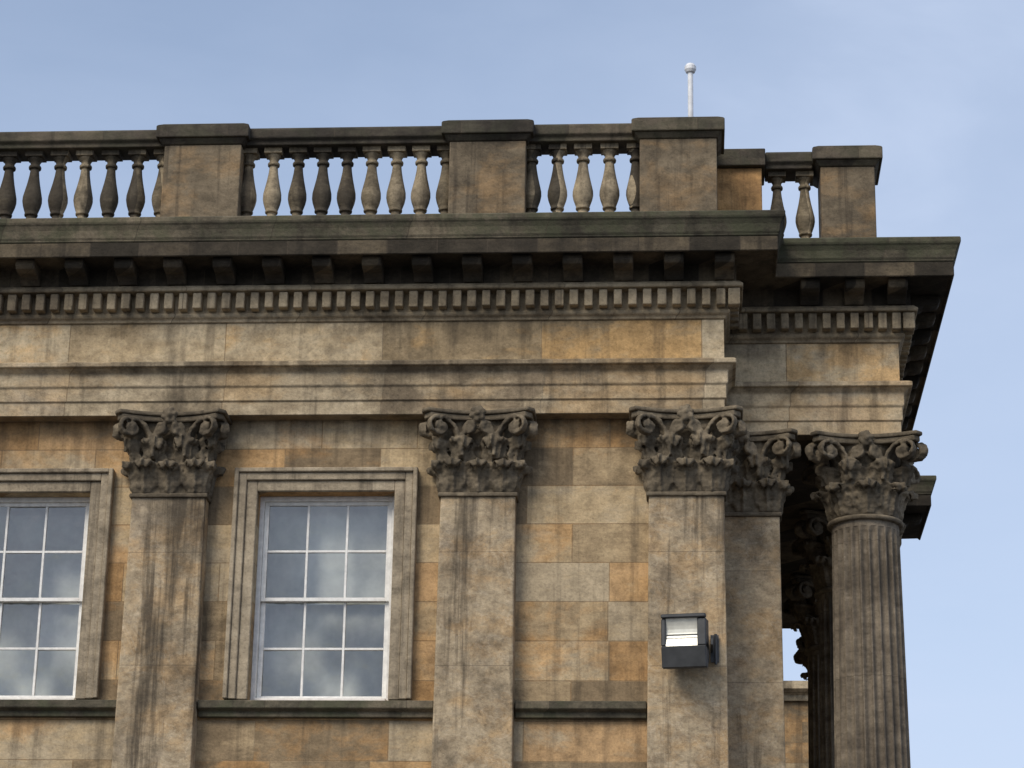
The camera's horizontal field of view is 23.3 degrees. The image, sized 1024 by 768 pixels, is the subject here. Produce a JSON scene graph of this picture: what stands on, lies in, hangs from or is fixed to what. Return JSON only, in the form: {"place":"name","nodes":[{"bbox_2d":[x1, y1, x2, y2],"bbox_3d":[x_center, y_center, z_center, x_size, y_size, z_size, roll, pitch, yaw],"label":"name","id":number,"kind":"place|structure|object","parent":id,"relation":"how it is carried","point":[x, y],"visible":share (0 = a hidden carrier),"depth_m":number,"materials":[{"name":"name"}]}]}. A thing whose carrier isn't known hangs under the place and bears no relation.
{"place":"outdoors","nodes":[
{"label":"outdoors","id":0,"kind":"place"},
{"bbox_2d":[0,0,1023,767],"label":"sky","id":1,"kind":"structure","parent":0,"point":[938,85],"materials":[{"name":"blue"}]},
{"bbox_2d":[717,168,761,209],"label":"balustrade die block","id":2,"kind":"structure","parent":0,"point":[739,188],"depth_m":26.80,"materials":[{"name":"brown stone"}]},
{"bbox_2d":[784,702,808,767],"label":"walls","id":3,"kind":"structure","parent":0,"point":[796,731],"depth_m":48.16,"materials":[{"name":"brown stone"}]},
{"bbox_2d":[783,681,807,701],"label":"cornice","id":4,"kind":"structure","parent":3,"relation":"attached to","point":[795,691],"depth_m":48.21,"materials":[{"name":"stone"}]},
{"bbox_2d":[808,519,910,767],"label":"portico columns","id":5,"kind":"structure","parent":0,"point":[857,702],"depth_m":25.10,"materials":[{"name":"stone"}]},
{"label":"pavement","id":6,"kind":"structure","parent":0,"visible":0},
{"bbox_2d":[0,419,724,767],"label":"walls","id":7,"kind":"structure","parent":6,"relation":"on","point":[582,517],"depth_m":24.76,"materials":[{"name":"beige stone"}]},
{"bbox_2d":[0,506,387,696],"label":"window panes","id":8,"kind":"object","parent":7,"relation":"attached to","point":[363,671],"depth_m":25.38,"materials":[{"name":"glass"}]},
{"bbox_2d":[0,496,394,699],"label":"sash frames","id":9,"kind":"structure","parent":7,"relation":"attached to","point":[261,599],"depth_m":25.17,"materials":[{"name":"white paint"}]},
{"bbox_2d":[0,467,418,700],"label":"window surrounds","id":10,"kind":"object","parent":7,"relation":"attached to","point":[250,483],"visible":1,"depth_m":25.02,"materials":[{"name":"stone"}]},
{"bbox_2d":[0,699,646,718],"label":"sill course","id":11,"kind":"object","parent":7,"relation":"attached to","point":[381,709],"visible":1,"depth_m":24.38,"materials":[{"name":"stone"}]},
{"bbox_2d":[111,496,785,767],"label":"pilaster shafts","id":12,"kind":"object","parent":7,"relation":"attached to","point":[714,564],"visible":1,"depth_m":24.54,"materials":[{"name":"stone"}]},
{"bbox_2d":[661,613,718,668],"bbox_3d":[1.718,2.517,23.997,0.496,0.515,0.468,-3,-19,13],"label":"floodlight","id":13,"kind":"object","parent":12,"relation":"attached to","point":[684,640],"visible":1,"depth_m":23.84,"materials":[{"name":"grey metal"}]},
{"bbox_2d":[115,405,921,656],"bbox_3d":[-0.596,1.424,27.062,18.028,0.888,8.300,13,-22,-31],"label":"capital abaci","id":14,"kind":"object","parent":7,"relation":"on","point":[529,413],"visible":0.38,"depth_m":25.19,"materials":[{"name":"stone"}]},
{"bbox_2d":[0,357,912,439],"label":"architrave","id":15,"kind":"object","parent":14,"relation":"on","point":[587,388],"visible":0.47,"depth_m":25.37,"materials":[{"name":"stone"}]},
{"bbox_2d":[0,319,899,381],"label":"frieze","id":16,"kind":"object","parent":15,"relation":"on","point":[586,339],"visible":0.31,"depth_m":25.57,"materials":[{"name":"stone"}]},
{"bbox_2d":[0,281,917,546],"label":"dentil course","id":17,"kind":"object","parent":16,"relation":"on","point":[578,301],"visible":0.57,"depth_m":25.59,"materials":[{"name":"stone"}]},
{"bbox_2d":[0,236,953,539],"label":"corona","id":18,"kind":"object","parent":17,"relation":"on","point":[764,276],"visible":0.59,"depth_m":25.49,"materials":[{"name":"stone"}]},
{"bbox_2d":[15,252,939,526],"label":"modillions","id":19,"kind":"object","parent":18,"relation":"on","point":[29,272],"visible":0.72,"depth_m":25.52,"materials":[{"name":"stone"}]},
{"bbox_2d":[0,210,960,494],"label":"cornice cymatium","id":20,"kind":"object","parent":18,"relation":"on","point":[460,226],"visible":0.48,"depth_m":25.33,"materials":[{"name":"stone"}]},
{"bbox_2d":[112,404,927,680],"bbox_3d":[-0.572,1.405,27.057,18.066,0.906,8.315,13,-22,-31],"label":"capital carving","id":21,"kind":"object","parent":14,"relation":"on","point":[686,451],"visible":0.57,"depth_m":25.12,"materials":[{"name":"stone"}]},
{"bbox_2d":[780,440,824,628],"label":"portico ceiling","id":22,"kind":"structure","parent":14,"relation":"on","point":[798,499],"depth_m":28.59,"materials":[{"name":"stone"}]},
{"bbox_3d":[-3.771,2.491,34.521,16.450,2.040,17.800,0,-19,4],"label":"roof","id":23,"kind":"object","parent":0,"visible":0},
{"bbox_2d":[0,143,814,237],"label":"balusters","id":24,"kind":"object","parent":23,"relation":"on","point":[609,194],"visible":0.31,"depth_m":26.53,"materials":[{"name":"stone"}]},
{"bbox_2d":[160,138,876,237],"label":"balustrade piers","id":25,"kind":"structure","parent":23,"relation":"on","point":[484,177],"depth_m":26.29,"materials":[{"name":"brown stone"}]},
{"bbox_2d":[0,116,882,187],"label":"balustrade coping","id":26,"kind":"object","parent":25,"relation":"on","point":[528,131],"visible":0.6,"depth_m":26.53,"materials":[{"name":"grey stone"}]},
{"bbox_2d":[684,63,695,116],"bbox_3d":[1.957,-2.354,27.186,0.130,2.540,0.127,0,-19,4],"label":"rooftop mast","id":27,"kind":"object","parent":25,"relation":"on","point":[690,69],"visible":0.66,"depth_m":27.49,"materials":[{"name":"metal"}]}
]}

